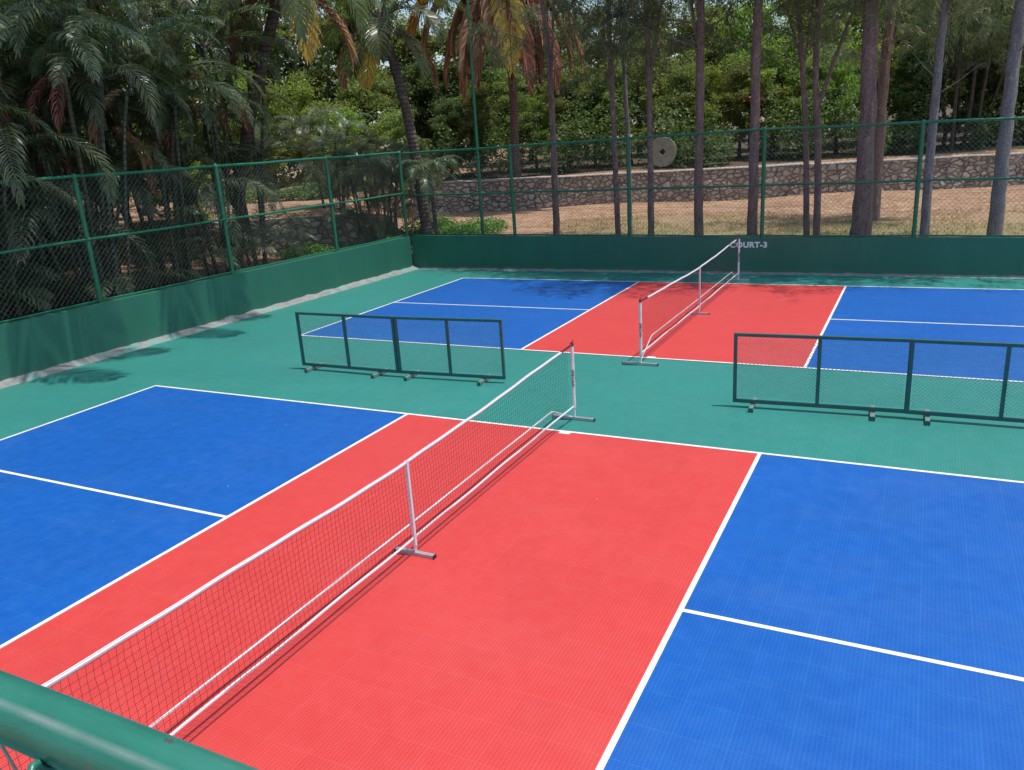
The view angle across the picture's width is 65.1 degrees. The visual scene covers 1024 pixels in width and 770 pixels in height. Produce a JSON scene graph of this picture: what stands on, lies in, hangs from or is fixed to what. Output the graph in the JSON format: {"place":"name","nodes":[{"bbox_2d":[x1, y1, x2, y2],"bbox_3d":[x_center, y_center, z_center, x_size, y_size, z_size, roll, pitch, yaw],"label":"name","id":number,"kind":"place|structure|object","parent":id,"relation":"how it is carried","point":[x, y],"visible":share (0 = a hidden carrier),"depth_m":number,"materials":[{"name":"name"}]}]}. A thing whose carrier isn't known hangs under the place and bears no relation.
{"place":"outdoors","nodes":[
{"label":"outdoors","id":0,"kind":"place"},
{"bbox_2d":[0,269,1023,481],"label":"court floor","id":1,"kind":"structure","parent":0,"point":[681,401],"depth_m":10.94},
{"bbox_2d":[0,670,259,769],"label":"chain link fence","id":2,"kind":"object","parent":1,"relation":"on","point":[42,726],"visible":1,"depth_m":0.58,"materials":[{"name":"metal"}]},
{"bbox_2d":[0,236,418,388],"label":"court wall","id":3,"kind":"structure","parent":1,"relation":"on","point":[37,346],"depth_m":15.52,"materials":[{"name":"green paint"}]},
{"bbox_2d":[0,151,408,322],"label":"chain link fence","id":4,"kind":"object","parent":3,"relation":"on","point":[85,229],"visible":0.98,"depth_m":15.78,"materials":[{"name":"metal"}]},
{"bbox_2d":[295,312,398,378],"bbox_3d":[-2.494,-0.629,12.099,1.809,0.905,0.426,5,19,26],"label":"barrier panel","id":5,"kind":"object","parent":1,"relation":"on","point":[348,361],"visible":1,"depth_m":12.08,"materials":[{"name":"green paint"}]},
{"bbox_2d":[0,282,843,769],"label":"red kitchen area","id":6,"kind":"object","parent":1,"relation":"on","point":[524,618],"visible":1,"depth_m":6.04,"materials":[{"name":"paint"}]},
{"bbox_2d":[1,340,595,769],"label":"portable net","id":7,"kind":"object","parent":6,"relation":"on","point":[247,562],"visible":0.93,"depth_m":5.58,"materials":[{"name":"fabric"}]},
{"bbox_2d":[622,235,749,365],"bbox_3d":[3.350,-1.753,14.383,0.536,0.993,6.899,5,19,26],"label":"portable net","id":8,"kind":"object","parent":6,"relation":"on","point":[650,325],"visible":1,"depth_m":13.43,"materials":[{"name":"fabric"}]},
{"bbox_2d":[393,316,505,385],"bbox_3d":[-0.895,-0.511,11.374,1.701,0.905,0.426,4,18,23],"label":"barrier panel","id":9,"kind":"object","parent":1,"relation":"on","point":[412,374],"visible":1,"depth_m":11.35,"materials":[{"name":"green"}]},
{"bbox_2d":[0,278,1023,769],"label":"blue service area","id":10,"kind":"object","parent":1,"relation":"on","point":[924,564],"visible":0.94,"depth_m":6.57,"materials":[{"name":"paint"}]},
{"bbox_2d":[0,278,1023,769],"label":"white court lines","id":11,"kind":"object","parent":1,"relation":"on","point":[652,666],"visible":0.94,"depth_m":7.45,"materials":[{"name":"paint"}]},
{"bbox_2d":[411,235,1023,278],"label":"court wall","id":12,"kind":"structure","parent":1,"relation":"on","point":[979,257],"depth_m":18.24,"materials":[{"name":"green paint"}]},
{"bbox_2d":[401,116,1023,237],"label":"chain link fence","id":13,"kind":"object","parent":12,"relation":"on","point":[918,180],"visible":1,"depth_m":17.76,"materials":[{"name":"metal"}]},
{"bbox_2d":[733,333,913,420],"bbox_3d":[3.509,-0.126,9.181,1.895,0.905,0.426,4,18,23],"label":"barrier panel","id":14,"kind":"object","parent":1,"relation":"on","point":[872,409],"visible":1,"depth_m":9.16,"materials":[{"name":"green"}]},
{"bbox_2d":[905,339,1023,425],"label":"barrier panel","id":15,"kind":"object","parent":1,"relation":"on","point":[927,413],"visible":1,"depth_m":8.56,"materials":[{"name":"green"}]},
{"bbox_2d":[0,106,1023,320],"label":"ground","id":16,"kind":"structure","parent":0,"point":[717,208],"depth_m":28.22,"materials":[{"name":"brown soil"}]},
{"bbox_2d":[0,84,79,260],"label":"areca palm","id":17,"kind":"object","parent":16,"relation":"on","point":[30,179],"visible":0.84,"depth_m":12.95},
{"bbox_2d":[22,0,71,308],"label":"coconut palm","id":18,"kind":"object","parent":16,"relation":"on","point":[40,171],"visible":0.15,"depth_m":16.00,"materials":[{"name":"brown plant"}]},
{"bbox_2d":[0,15,97,303],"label":"areca palm","id":19,"kind":"object","parent":16,"relation":"on","point":[15,116],"visible":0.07,"depth_m":18.19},
{"bbox_2d":[0,0,124,320],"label":"areca palm","id":20,"kind":"object","parent":16,"relation":"on","point":[5,134],"visible":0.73,"depth_m":13.92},
{"bbox_2d":[0,2,137,202],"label":"broadleaf tree","id":21,"kind":"object","parent":16,"relation":"on","point":[81,126],"depth_m":24.83,"materials":[{"name":"green plant"}]},
{"bbox_2d":[0,0,139,318],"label":"areca palm","id":22,"kind":"object","parent":16,"relation":"on","point":[6,49],"visible":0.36,"depth_m":15.17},
{"bbox_2d":[0,2,151,289],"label":"areca palm","id":23,"kind":"object","parent":16,"relation":"on","point":[47,233],"visible":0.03,"depth_m":20.14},
{"bbox_2d":[0,2,221,317],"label":"areca palm","id":24,"kind":"object","parent":16,"relation":"on","point":[95,57],"visible":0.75,"depth_m":14.93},
{"bbox_2d":[0,0,225,298],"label":"areca palm","id":25,"kind":"object","parent":16,"relation":"on","point":[51,164],"visible":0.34,"depth_m":16.58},
{"bbox_2d":[17,0,287,291],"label":"areca palm","id":26,"kind":"object","parent":16,"relation":"on","point":[174,129],"visible":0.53,"depth_m":17.00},
{"bbox_2d":[25,0,285,280],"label":"areca palm","id":27,"kind":"object","parent":16,"relation":"on","point":[181,145],"visible":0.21,"depth_m":18.93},
{"bbox_2d":[117,121,213,222],"bbox_3d":[-10.453,-5.970,24.266,3.146,4.461,3.236,-11,19,-24],"label":"broadleaf tree","id":28,"kind":"object","parent":16,"relation":"on","point":[203,212],"visible":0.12,"depth_m":24.15,"materials":[{"name":"green plant"}]},
{"bbox_2d":[137,30,246,199],"bbox_3d":[-15.794,-13.302,40.698,6.444,9.618,7.093,13,23,43],"label":"broadleaf tree","id":29,"kind":"object","parent":16,"relation":"on","point":[242,87],"visible":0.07,"depth_m":39.86,"materials":[{"name":"green plant"}]},
{"bbox_2d":[21,0,375,203],"bbox_3d":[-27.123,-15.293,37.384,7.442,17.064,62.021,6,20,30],"label":"broadleaf tree","id":30,"kind":"object","parent":16,"relation":"on","point":[317,61],"visible":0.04,"depth_m":54.20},
{"bbox_2d":[75,0,326,275],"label":"areca palm","id":31,"kind":"object","parent":16,"relation":"on","point":[211,110],"visible":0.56,"depth_m":18.47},
{"bbox_2d":[47,213,358,267],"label":"stone wall","id":32,"kind":"structure","parent":16,"relation":"on","point":[343,234],"depth_m":24.35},
{"bbox_2d":[0,211,412,313],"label":"leaf litter","id":33,"kind":"object","parent":16,"relation":"on","point":[211,271],"visible":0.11,"depth_m":21.92,"materials":[{"name":"brown plant"}]},
{"bbox_2d":[110,0,341,265],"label":"areca palm","id":34,"kind":"object","parent":16,"relation":"on","point":[256,22],"visible":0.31,"depth_m":21.32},
{"bbox_2d":[194,59,287,180],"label":"broadleaf tree","id":35,"kind":"object","parent":16,"relation":"on","point":[237,84],"visible":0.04,"depth_m":44.02,"materials":[{"name":"green plant"}]},
{"bbox_2d":[214,1,308,187],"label":"broadleaf tree","id":36,"kind":"object","parent":16,"relation":"on","point":[280,30],"visible":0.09,"depth_m":52.56,"materials":[{"name":"green plant"}]},
{"bbox_2d":[171,180,352,205],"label":"stone wall","id":37,"kind":"structure","parent":16,"relation":"on","point":[288,193],"depth_m":30.99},
{"bbox_2d":[229,78,322,194],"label":"broadleaf tree","id":38,"kind":"object","parent":16,"relation":"on","point":[277,112],"visible":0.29,"depth_m":40.52,"materials":[{"name":"green plant"}]},
{"bbox_2d":[180,0,388,267],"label":"coconut palm","id":39,"kind":"object","parent":16,"relation":"on","point":[293,8],"visible":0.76,"depth_m":18.38,"materials":[{"name":"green plant"}]},
{"bbox_2d":[264,66,336,197],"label":"broadleaf tree","id":40,"kind":"object","parent":16,"relation":"on","point":[304,92],"visible":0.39,"depth_m":41.76,"materials":[{"name":"green plant"}]},
{"bbox_2d":[264,103,388,211],"bbox_3d":[-5.992,-7.256,25.858,3.815,3.458,3.666,-17,22,-38],"label":"areca palm","id":41,"kind":"object","parent":16,"relation":"on","point":[319,129],"visible":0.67,"depth_m":25.59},
{"bbox_2d":[275,234,411,259],"bbox_3d":[-4.884,-3.995,23.200,3.876,0.662,2.264,-13,19,-27],"label":"ground cover","id":42,"kind":"object","parent":16,"relation":"on","point":[315,250],"visible":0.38,"depth_m":22.40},
{"bbox_2d":[307,98,382,195],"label":"broadleaf tree","id":43,"kind":"object","parent":16,"relation":"on","point":[347,113],"visible":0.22,"depth_m":37.43,"materials":[{"name":"green plant"}]},
{"bbox_2d":[296,0,410,183],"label":"broadleaf tree","id":44,"kind":"object","parent":16,"relation":"on","point":[318,75],"visible":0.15,"depth_m":49.98,"materials":[{"name":"green plant"}]},
{"bbox_2d":[314,55,403,201],"bbox_3d":[-7.693,-12.891,40.444,4.899,7.695,5.176,10,22,38],"label":"broadleaf tree","id":45,"kind":"object","parent":16,"relation":"on","point":[367,98],"visible":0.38,"depth_m":39.77,"materials":[{"name":"green plant"}]},
{"bbox_2d":[297,133,458,242],"bbox_3d":[-4.071,-5.928,24.375,4.547,3.506,4.455,5,19,26],"label":"areca palm","id":46,"kind":"object","parent":16,"relation":"on","point":[347,151],"visible":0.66,"depth_m":23.72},
{"bbox_2d":[302,0,472,233],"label":"coconut palm","id":47,"kind":"object","parent":16,"relation":"on","point":[380,31],"visible":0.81,"depth_m":22.35,"materials":[{"name":"green plant"}]},
{"bbox_2d":[363,98,428,204],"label":"broadleaf tree","id":48,"kind":"object","parent":16,"relation":"on","point":[394,129],"visible":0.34,"depth_m":34.89,"materials":[{"name":"green plant"}]},
{"bbox_2d":[358,10,436,123],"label":"broadleaf tree","id":49,"kind":"object","parent":16,"relation":"on","point":[398,45],"visible":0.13,"depth_m":51.23,"materials":[{"name":"green plant"}]},
{"bbox_2d":[385,43,473,181],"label":"broadleaf tree","id":50,"kind":"object","parent":16,"relation":"on","point":[420,93],"visible":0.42,"depth_m":41.82,"materials":[{"name":"green plant"}]},
{"bbox_2d":[396,155,467,233],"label":"young palm","id":51,"kind":"object","parent":16,"relation":"on","point":[417,174],"visible":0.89,"depth_m":21.81,"materials":[{"name":"green plant"}]},
{"bbox_2d":[354,211,509,244],"bbox_3d":[-2.670,-5.041,25.130,5.058,1.204,3.286,5,19,26],"label":"ground cover","id":52,"kind":"object","parent":16,"relation":"on","point":[469,228],"visible":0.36,"depth_m":24.78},
{"bbox_2d":[421,94,468,175],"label":"broadleaf tree","id":53,"kind":"object","parent":16,"relation":"on","point":[447,115],"visible":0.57,"depth_m":36.35,"materials":[{"name":"green plant"}]},
{"bbox_2d":[431,24,509,166],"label":"broadleaf tree","id":54,"kind":"object","parent":16,"relation":"on","point":[484,75],"visible":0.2,"depth_m":41.45,"materials":[{"name":"green plant"}]},
{"bbox_2d":[428,0,519,124],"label":"broadleaf tree","id":55,"kind":"object","parent":16,"relation":"on","point":[433,43],"visible":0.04,"depth_m":51.07,"materials":[{"name":"green plant"}]},
{"bbox_2d":[466,0,484,233],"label":"lighting pole","id":56,"kind":"object","parent":16,"relation":"on","point":[475,125],"visible":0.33,"depth_m":20.86,"materials":[{"name":"metal"}]},
{"bbox_2d":[443,71,510,174],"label":"broadleaf tree","id":57,"kind":"object","parent":16,"relation":"on","point":[482,95],"visible":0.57,"depth_m":36.29,"materials":[{"name":"green plant"}]},
{"bbox_2d":[405,0,583,177],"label":"coconut palm","id":58,"kind":"object","parent":16,"relation":"on","point":[501,14],"visible":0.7,"depth_m":30.47,"materials":[{"name":"green plant"}]},
{"bbox_2d":[480,65,549,152],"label":"broadleaf tree","id":59,"kind":"object","parent":16,"relation":"on","point":[503,86],"visible":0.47,"depth_m":36.82,"materials":[{"name":"green plant"}]},
{"bbox_2d":[483,17,573,162],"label":"broadleaf tree","id":60,"kind":"object","parent":16,"relation":"on","point":[538,90],"visible":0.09,"depth_m":41.38,"materials":[{"name":"green plant"}]},
{"bbox_2d":[518,93,556,170],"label":"broadleaf tree","id":61,"kind":"object","parent":16,"relation":"on","point":[544,121],"visible":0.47,"depth_m":36.73,"materials":[{"name":"green plant"}]},
{"bbox_2d":[460,0,632,233],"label":"casuarina tree","id":62,"kind":"object","parent":16,"relation":"on","point":[550,59],"visible":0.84,"depth_m":21.41,"materials":[{"name":"green plant"}]},
{"bbox_2d":[519,54,604,168],"bbox_3d":[2.336,-12.520,36.914,3.880,5.290,3.417,12,23,42],"label":"broadleaf tree","id":63,"kind":"object","parent":16,"relation":"on","point":[559,104],"visible":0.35,"depth_m":36.10,"materials":[{"name":"green plant"}]},
{"bbox_2d":[524,0,623,157],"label":"broadleaf tree","id":64,"kind":"object","parent":16,"relation":"on","point":[573,53],"visible":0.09,"depth_m":41.01,"materials":[{"name":"green plant"}]},
{"bbox_2d":[557,63,625,166],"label":"broadleaf tree","id":65,"kind":"object","parent":16,"relation":"on","point":[591,98],"visible":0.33,"depth_m":36.18,"materials":[{"name":"green plant"}]},
{"bbox_2d":[535,0,691,233],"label":"casuarina tree","id":66,"kind":"object","parent":16,"relation":"on","point":[614,135],"visible":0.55,"depth_m":19.95,"materials":[{"name":"green plant"}]},
{"bbox_2d":[548,0,693,233],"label":"casuarina tree","id":67,"kind":"object","parent":16,"relation":"on","point":[626,108],"visible":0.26,"depth_m":22.50,"materials":[{"name":"green plant"}]},
{"bbox_2d":[585,52,663,164],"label":"broadleaf tree","id":68,"kind":"object","parent":16,"relation":"on","point":[642,100],"visible":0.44,"depth_m":35.38,"materials":[{"name":"green plant"}]},
{"bbox_2d":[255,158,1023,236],"bbox_3d":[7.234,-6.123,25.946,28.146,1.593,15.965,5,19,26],"label":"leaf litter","id":69,"kind":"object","parent":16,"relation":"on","point":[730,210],"visible":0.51,"depth_m":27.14,"materials":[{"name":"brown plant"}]},
{"bbox_2d":[593,4,686,156],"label":"broadleaf tree","id":70,"kind":"object","parent":16,"relation":"on","point":[637,90],"visible":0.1,"depth_m":40.10,"materials":[{"name":"green plant"}]},
{"bbox_2d":[533,0,752,233],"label":"casuarina tree","id":71,"kind":"object","parent":16,"relation":"on","point":[649,64],"visible":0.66,"depth_m":19.12,"materials":[{"name":"green plant"}]},
{"bbox_2d":[602,1,693,144],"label":"broadleaf tree","id":72,"kind":"object","parent":16,"relation":"on","point":[661,61],"visible":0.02,"depth_m":47.79,"materials":[{"name":"green plant"}]},
{"bbox_2d":[653,137,676,166],"bbox_3d":[6.167,-9.547,32.841,1.112,1.201,0.180,2,14,19],"label":"millstone","id":73,"kind":"object","parent":16,"relation":"on","point":[667,148],"visible":0.84,"depth_m":32.74,"materials":[{"name":"stone"}]},
{"bbox_2d":[630,52,712,158],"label":"broadleaf tree","id":74,"kind":"object","parent":16,"relation":"on","point":[672,82],"visible":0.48,"depth_m":35.34,"materials":[{"name":"green plant"}]},
{"bbox_2d":[385,0,963,165],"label":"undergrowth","id":75,"kind":"object","parent":16,"relation":"on","point":[642,80],"depth_m":56.16,"materials":[{"name":"green plant"}]},
{"bbox_2d":[568,0,782,234],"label":"casuarina tree","id":76,"kind":"object","parent":16,"relation":"on","point":[701,30],"visible":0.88,"depth_m":18.66,"materials":[{"name":"green plant"}]},
{"bbox_2d":[631,0,741,152],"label":"broadleaf tree","id":77,"kind":"object","parent":16,"relation":"on","point":[707,55],"visible":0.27,"depth_m":39.29,"materials":[{"name":"green plant"}]},
{"bbox_2d":[677,58,746,160],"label":"broadleaf tree","id":78,"kind":"object","parent":16,"relation":"on","point":[713,72],"visible":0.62,"depth_m":34.31,"materials":[{"name":"green plant"}]},
{"bbox_2d":[411,152,1023,213],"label":"stone wall","id":79,"kind":"structure","parent":16,"relation":"on","point":[838,171],"depth_m":32.10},
{"bbox_2d":[675,0,770,137],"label":"broadleaf tree","id":80,"kind":"object","parent":16,"relation":"on","point":[719,48],"visible":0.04,"depth_m":47.50,"materials":[{"name":"green plant"}]},
{"bbox_2d":[429,56,1023,180],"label":"undergrowth","id":81,"kind":"object","parent":16,"relation":"on","point":[899,141],"visible":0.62,"depth_m":33.36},
{"bbox_2d":[704,47,773,158],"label":"broadleaf tree","id":82,"kind":"object","parent":16,"relation":"on","point":[738,72],"visible":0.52,"depth_m":34.24,"materials":[{"name":"green plant"}]},
{"bbox_2d":[704,0,791,150],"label":"broadleaf tree","id":83,"kind":"object","parent":16,"relation":"on","point":[741,13],"visible":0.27,"depth_m":38.59,"materials":[{"name":"green plant"}]},
{"bbox_2d":[506,206,1023,236],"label":"grass","id":84,"kind":"structure","parent":16,"relation":"on","point":[883,233],"depth_m":23.16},
{"bbox_2d":[692,0,839,236],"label":"casuarina tree","id":85,"kind":"object","parent":16,"relation":"on","point":[753,192],"visible":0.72,"depth_m":18.22,"materials":[{"name":"brown plant"}]},
{"bbox_2d":[725,24,826,155],"bbox_3d":[11.486,-12.500,34.409,4.063,5.532,3.702,-8,17,-13],"label":"broadleaf tree","id":86,"kind":"object","parent":16,"relation":"on","point":[791,90],"visible":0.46,"depth_m":33.76,"materials":[{"name":"green plant"}]},
{"bbox_2d":[746,0,860,120],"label":"broadleaf tree","id":87,"kind":"object","parent":16,"relation":"on","point":[782,76],"visible":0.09,"depth_m":36.60,"materials":[{"name":"green plant"}]},
{"bbox_2d":[762,43,846,155],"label":"broadleaf tree","id":88,"kind":"object","parent":16,"relation":"on","point":[809,66],"visible":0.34,"depth_m":33.39,"materials":[{"name":"green plant"}]},
{"bbox_2d":[728,0,891,234],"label":"casuarina tree","id":89,"kind":"object","parent":16,"relation":"on","point":[817,100],"visible":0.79,"depth_m":18.38,"materials":[{"name":"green plant"}]},
{"bbox_2d":[707,0,923,234],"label":"casuarina tree","id":90,"kind":"object","parent":16,"relation":"on","point":[800,46],"visible":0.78,"depth_m":18.65,"materials":[{"name":"green plant"}]},
{"bbox_2d":[790,35,860,154],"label":"broadleaf tree","id":91,"kind":"object","parent":16,"relation":"on","point":[852,77],"visible":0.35,"depth_m":33.51,"materials":[{"name":"green plant"}]},
{"bbox_2d":[820,0,914,114],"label":"broadleaf tree","id":92,"kind":"object","parent":16,"relation":"on","point":[859,45],"visible":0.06,"depth_m":36.49,"materials":[{"name":"green plant"}]},
{"bbox_2d":[822,0,942,234],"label":"casuarina tree","id":93,"kind":"object","parent":16,"relation":"on","point":[868,90],"visible":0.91,"depth_m":17.48,"materials":[{"name":"brown plant"}]},
{"bbox_2d":[849,35,920,133],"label":"broadleaf tree","id":94,"kind":"object","parent":16,"relation":"on","point":[908,85],"visible":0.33,"depth_m":32.72,"materials":[{"name":"green plant"}]},
{"bbox_2d":[805,0,994,220],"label":"casuarina tree","id":95,"kind":"object","parent":16,"relation":"on","point":[888,39],"visible":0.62,"depth_m":21.83,"materials":[{"name":"green plant"}]},
{"bbox_2d":[845,0,1001,114],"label":"broadleaf tree","id":96,"kind":"object","parent":16,"relation":"on","point":[912,35],"visible":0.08,"depth_m":36.13,"materials":[{"name":"green plant"}]},
{"bbox_2d":[888,42,964,149],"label":"broadleaf tree","id":97,"kind":"object","parent":16,"relation":"on","point":[909,59],"visible":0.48,"depth_m":32.51,"materials":[{"name":"green plant"}]},
{"bbox_2d":[860,0,1014,236],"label":"casuarina tree","id":98,"kind":"object","parent":16,"relation":"on","point":[936,87],"visible":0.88,"depth_m":17.07,"materials":[{"name":"grey plant"}]},
{"bbox_2d":[873,0,1023,234],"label":"casuarina tree","id":99,"kind":"object","parent":16,"relation":"on","point":[1011,78],"visible":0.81,"depth_m":16.23,"materials":[{"name":"grey plant"}]},
{"bbox_2d":[895,0,1007,148],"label":"slanting tree","id":100,"kind":"object","parent":16,"relation":"on","point":[947,73],"visible":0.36,"depth_m":31.41,"materials":[{"name":"green plant"}]},
{"bbox_2d":[912,14,1002,145],"bbox_3d":[18.323,-12.477,32.727,3.769,5.537,3.610,6,19,28],"label":"broadleaf tree","id":101,"kind":"object","parent":16,"relation":"on","point":[952,80],"visible":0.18,"depth_m":32.02,"materials":[{"name":"green plant"}]},
{"bbox_2d":[903,0,1013,150],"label":"slanting tree","id":102,"kind":"object","parent":16,"relation":"on","point":[954,113],"visible":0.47,"depth_m":30.44,"materials":[{"name":"green plant"}]},
{"bbox_2d":[915,0,1011,149],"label":"slanting tree","id":103,"kind":"object","parent":16,"relation":"on","point":[970,105],"visible":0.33,"depth_m":30.64,"materials":[{"name":"green plant"}]},
{"bbox_2d":[924,0,1011,147],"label":"slanting tree","id":104,"kind":"object","parent":16,"relation":"on","point":[980,106],"visible":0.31,"depth_m":30.82,"materials":[{"name":"green plant"}]},
{"bbox_2d":[947,37,1023,143],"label":"broadleaf tree","id":105,"kind":"object","parent":16,"relation":"on","point":[992,80],"visible":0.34,"depth_m":31.95,"materials":[{"name":"green plant"}]},
{"bbox_2d":[965,1,1023,144],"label":"slanting tree","id":106,"kind":"object","parent":16,"relation":"on","point":[1002,72],"visible":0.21,"depth_m":30.81,"materials":[{"name":"green plant"}]},
{"bbox_2d":[103,0,949,151],"label":"sky","id":107,"kind":"structure","parent":0,"point":[442,15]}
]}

